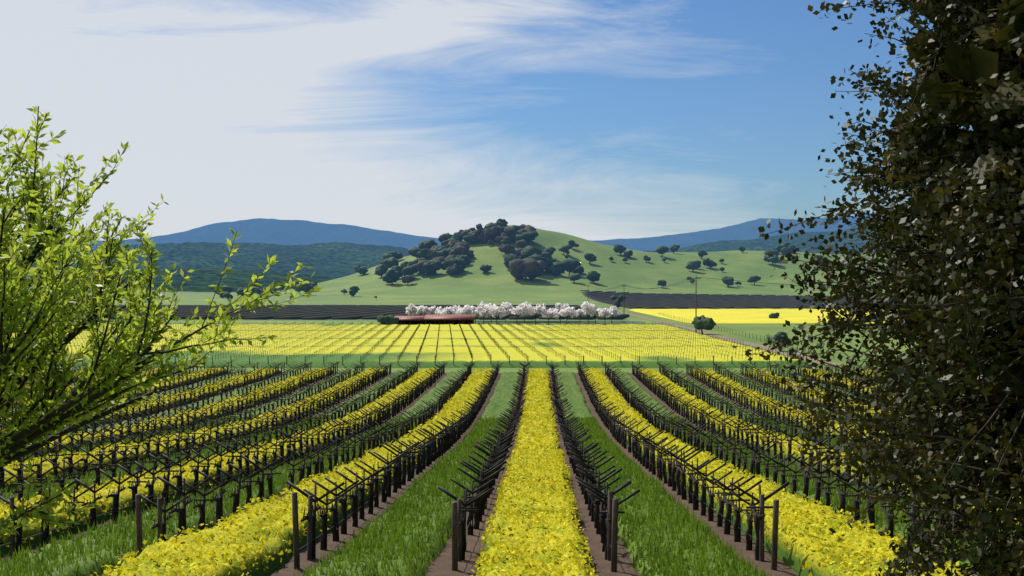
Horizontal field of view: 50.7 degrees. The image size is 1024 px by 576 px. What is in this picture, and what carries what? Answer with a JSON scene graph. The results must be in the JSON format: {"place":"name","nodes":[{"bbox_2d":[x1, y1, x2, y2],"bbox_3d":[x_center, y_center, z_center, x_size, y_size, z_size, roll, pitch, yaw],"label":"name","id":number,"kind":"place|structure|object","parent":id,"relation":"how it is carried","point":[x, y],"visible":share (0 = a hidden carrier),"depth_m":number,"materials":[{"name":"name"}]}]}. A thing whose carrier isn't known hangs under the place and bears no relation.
{"place":"outdoors","nodes":[
{"label":"outdoors","id":0,"kind":"place"},
{"bbox_2d":[0,105,323,547],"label":"leafy shrub","id":1,"kind":"object","parent":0,"point":[136,323],"depth_m":7.90,"materials":[{"name":"green plant"}]},
{"bbox_2d":[7,267,335,291],"bbox_3d":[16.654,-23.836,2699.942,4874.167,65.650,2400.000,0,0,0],"label":"foothills","id":2,"kind":"structure","parent":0,"point":[202,279],"depth_m":2462.65,"materials":[{"name":"green plant"}]},
{"bbox_2d":[15,242,409,278],"bbox_3d":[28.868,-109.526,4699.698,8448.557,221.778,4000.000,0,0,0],"label":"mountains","id":3,"kind":"structure","parent":0,"point":[336,260],"depth_m":4358.53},
{"bbox_2d":[120,318,627,319],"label":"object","id":4,"kind":"structure","parent":0,"point":[376,319],"depth_m":371.90,"materials":[{"name":"brown soil"}]},
{"bbox_2d":[3,324,809,367],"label":"mustard field","id":5,"kind":"structure","parent":0,"point":[462,356],"depth_m":191.88,"materials":[{"name":"yellow plant"}]},
{"bbox_2d":[3,321,804,361],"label":"vine rows","id":6,"kind":"object","parent":5,"relation":"on","point":[538,352],"visible":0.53,"depth_m":210.86,"materials":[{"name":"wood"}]},
{"bbox_2d":[28,212,881,250],"bbox_3d":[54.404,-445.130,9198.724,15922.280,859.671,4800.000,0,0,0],"label":"mountains","id":7,"kind":"structure","parent":0,"point":[280,232],"depth_m":9392.48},
{"bbox_2d":[27,225,928,372],"bbox_3d":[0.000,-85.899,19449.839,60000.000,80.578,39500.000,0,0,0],"label":"ground","id":8,"kind":"structure","parent":0,"point":[472,283],"depth_m":986.55,"materials":[{"name":"green plant"}]},
{"bbox_2d":[24,305,628,319],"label":"dormant rows","id":9,"kind":"object","parent":8,"relation":"on","point":[321,312],"visible":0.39,"depth_m":428.61,"materials":[{"name":"brown plant"}]},
{"bbox_2d":[82,356,806,364],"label":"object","id":10,"kind":"object","parent":8,"relation":"on","point":[472,360],"visible":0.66,"depth_m":156.86,"materials":[{"name":"brown wood"}]},
{"bbox_2d":[9,360,939,571],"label":"end posts","id":11,"kind":"object","parent":8,"relation":"on","point":[456,507],"visible":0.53,"depth_m":24.56,"materials":[{"name":"brown wood"}]},
{"bbox_2d":[0,362,1019,550],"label":"trellis wires","id":12,"kind":"object","parent":11,"relation":"attached to","point":[384,453],"visible":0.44,"depth_m":48.47,"materials":[{"name":"grey metal"}]},
{"bbox_2d":[402,224,546,282],"bbox_3d":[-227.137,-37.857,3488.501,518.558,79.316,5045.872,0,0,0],"label":"tree grove","id":13,"kind":"object","parent":8,"relation":"on","point":[521,269],"visible":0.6,"depth_m":1073.62,"materials":[{"name":"green plant"}]},
{"bbox_2d":[0,365,1010,560],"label":"grapevines","id":14,"kind":"object","parent":8,"relation":"on","point":[597,516],"visible":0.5,"depth_m":51.77,"materials":[{"name":"brown plant"}]},
{"bbox_2d":[1,372,1011,575],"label":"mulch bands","id":15,"kind":"object","parent":8,"relation":"on","point":[441,564],"visible":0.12,"depth_m":31.84,"materials":[{"name":"brown soil"}]},
{"bbox_2d":[0,360,1014,559],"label":"vine trellis","id":16,"kind":"object","parent":8,"relation":"on","point":[497,451],"visible":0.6,"depth_m":54.72,"materials":[{"name":"metal"}]},
{"bbox_2d":[224,288,790,347],"bbox_3d":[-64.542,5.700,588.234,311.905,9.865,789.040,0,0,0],"label":"trees","id":17,"kind":"object","parent":8,"relation":"on","point":[702,322],"depth_m":303.62,"materials":[{"name":"green plant"}]},
{"bbox_2d":[0,366,1021,575],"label":"mustard flowers","id":18,"kind":"object","parent":8,"relation":"on","point":[790,558],"visible":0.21,"depth_m":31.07,"materials":[{"name":"yellow plant"}]},
{"bbox_2d":[0,371,1023,575],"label":"grass strips","id":19,"kind":"object","parent":8,"relation":"on","point":[500,398],"depth_m":42.08,"materials":[{"name":"green plant"}]},
{"bbox_2d":[0,415,1013,575],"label":"cover crop blades","id":20,"kind":"object","parent":19,"relation":"on","point":[631,468],"visible":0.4,"depth_m":31.38,"materials":[{"name":"green plant"}]},
{"bbox_2d":[406,301,620,318],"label":"blossoming trees","id":21,"kind":"object","parent":8,"relation":"on","point":[486,309],"visible":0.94,"depth_m":323.44,"materials":[{"name":"white plant"}]},
{"bbox_2d":[213,218,828,301],"bbox_3d":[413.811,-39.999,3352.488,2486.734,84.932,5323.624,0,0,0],"label":"hillside trees","id":22,"kind":"object","parent":8,"relation":"on","point":[395,272],"depth_m":1074.20,"materials":[{"name":"green plant"}]},
{"bbox_2d":[586,277,700,332],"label":"utility poles","id":23,"kind":"object","parent":8,"relation":"on","point":[695,298],"visible":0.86,"depth_m":270.57,"materials":[{"name":"brown wood"}]},
{"bbox_2d":[589,277,884,291],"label":"power lines","id":24,"kind":"object","parent":8,"relation":"on","point":[694,279],"visible":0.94,"depth_m":301.73,"materials":[{"name":"black metal"}]},
{"bbox_2d":[658,313,855,359],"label":"fence posts","id":25,"kind":"object","parent":8,"relation":"on","point":[745,334],"visible":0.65,"depth_m":246.03,"materials":[{"name":"brown wood"}]},
{"bbox_2d":[764,331,802,358],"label":"bare shrubs","id":26,"kind":"object","parent":8,"relation":"on","point":[781,349],"visible":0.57,"depth_m":192.72,"materials":[{"name":"brown plant"}]},
{"bbox_2d":[0,0,972,242],"label":"sky","id":27,"kind":"structure","parent":0,"point":[592,120],"materials":[{"name":"blue"}]},
{"bbox_2d":[408,305,612,324],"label":"tree trunks","id":28,"kind":"object","parent":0,"point":[536,316],"visible":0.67,"depth_m":324.43,"materials":[{"name":"brown wood"}]},
{"bbox_2d":[580,291,628,308],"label":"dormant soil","id":29,"kind":"structure","parent":0,"point":[596,300],"depth_m":798.67,"materials":[{"name":"brown soil"}]},
{"bbox_2d":[580,290,900,308],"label":"dormant rows","id":30,"kind":"object","parent":29,"relation":"on","point":[674,301],"visible":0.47,"depth_m":714.73,"materials":[{"name":"brown soil"}]},
{"bbox_2d":[608,309,842,364],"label":"dirt road","id":31,"kind":"structure","parent":0,"point":[732,339],"depth_m":236.77,"materials":[{"name":"brown soil"}]},
{"bbox_2d":[630,309,897,323],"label":"mustard field","id":32,"kind":"structure","parent":0,"point":[753,316],"depth_m":415.67,"materials":[{"name":"yellow plant"}]},
{"bbox_2d":[643,224,951,254],"bbox_3d":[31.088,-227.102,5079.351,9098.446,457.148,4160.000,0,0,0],"label":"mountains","id":33,"kind":"structure","parent":0,"point":[763,244],"depth_m":5309.31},
{"bbox_2d":[732,0,1023,575],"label":"live oak","id":34,"kind":"object","parent":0,"point":[982,66],"depth_m":10.99,"materials":[{"name":"green plant"}]},
{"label":"barn yard","id":35,"kind":"object","parent":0,"visible":0},
{"bbox_2d":[398,320,424,324],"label":"small shed frame","id":36,"kind":"object","parent":35,"relation":"on","point":[407,322],"visible":0.48,"depth_m":315.31,"materials":[{"name":"brown wood"}]},
{"bbox_2d":[395,316,424,319],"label":"barn roof","id":37,"kind":"structure","parent":36,"relation":"on","point":[411,317],"depth_m":315.58,"materials":[{"name":"metal"}]},
{"bbox_2d":[425,320,473,324],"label":"shed frame","id":38,"kind":"object","parent":35,"relation":"on","point":[442,322],"visible":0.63,"depth_m":318.45,"materials":[{"name":"brown wood"}]},
{"bbox_2d":[424,314,475,319],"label":"barn roof","id":39,"kind":"structure","parent":38,"relation":"on","point":[448,317],"depth_m":313.35,"materials":[{"name":"metal"}]}
]}

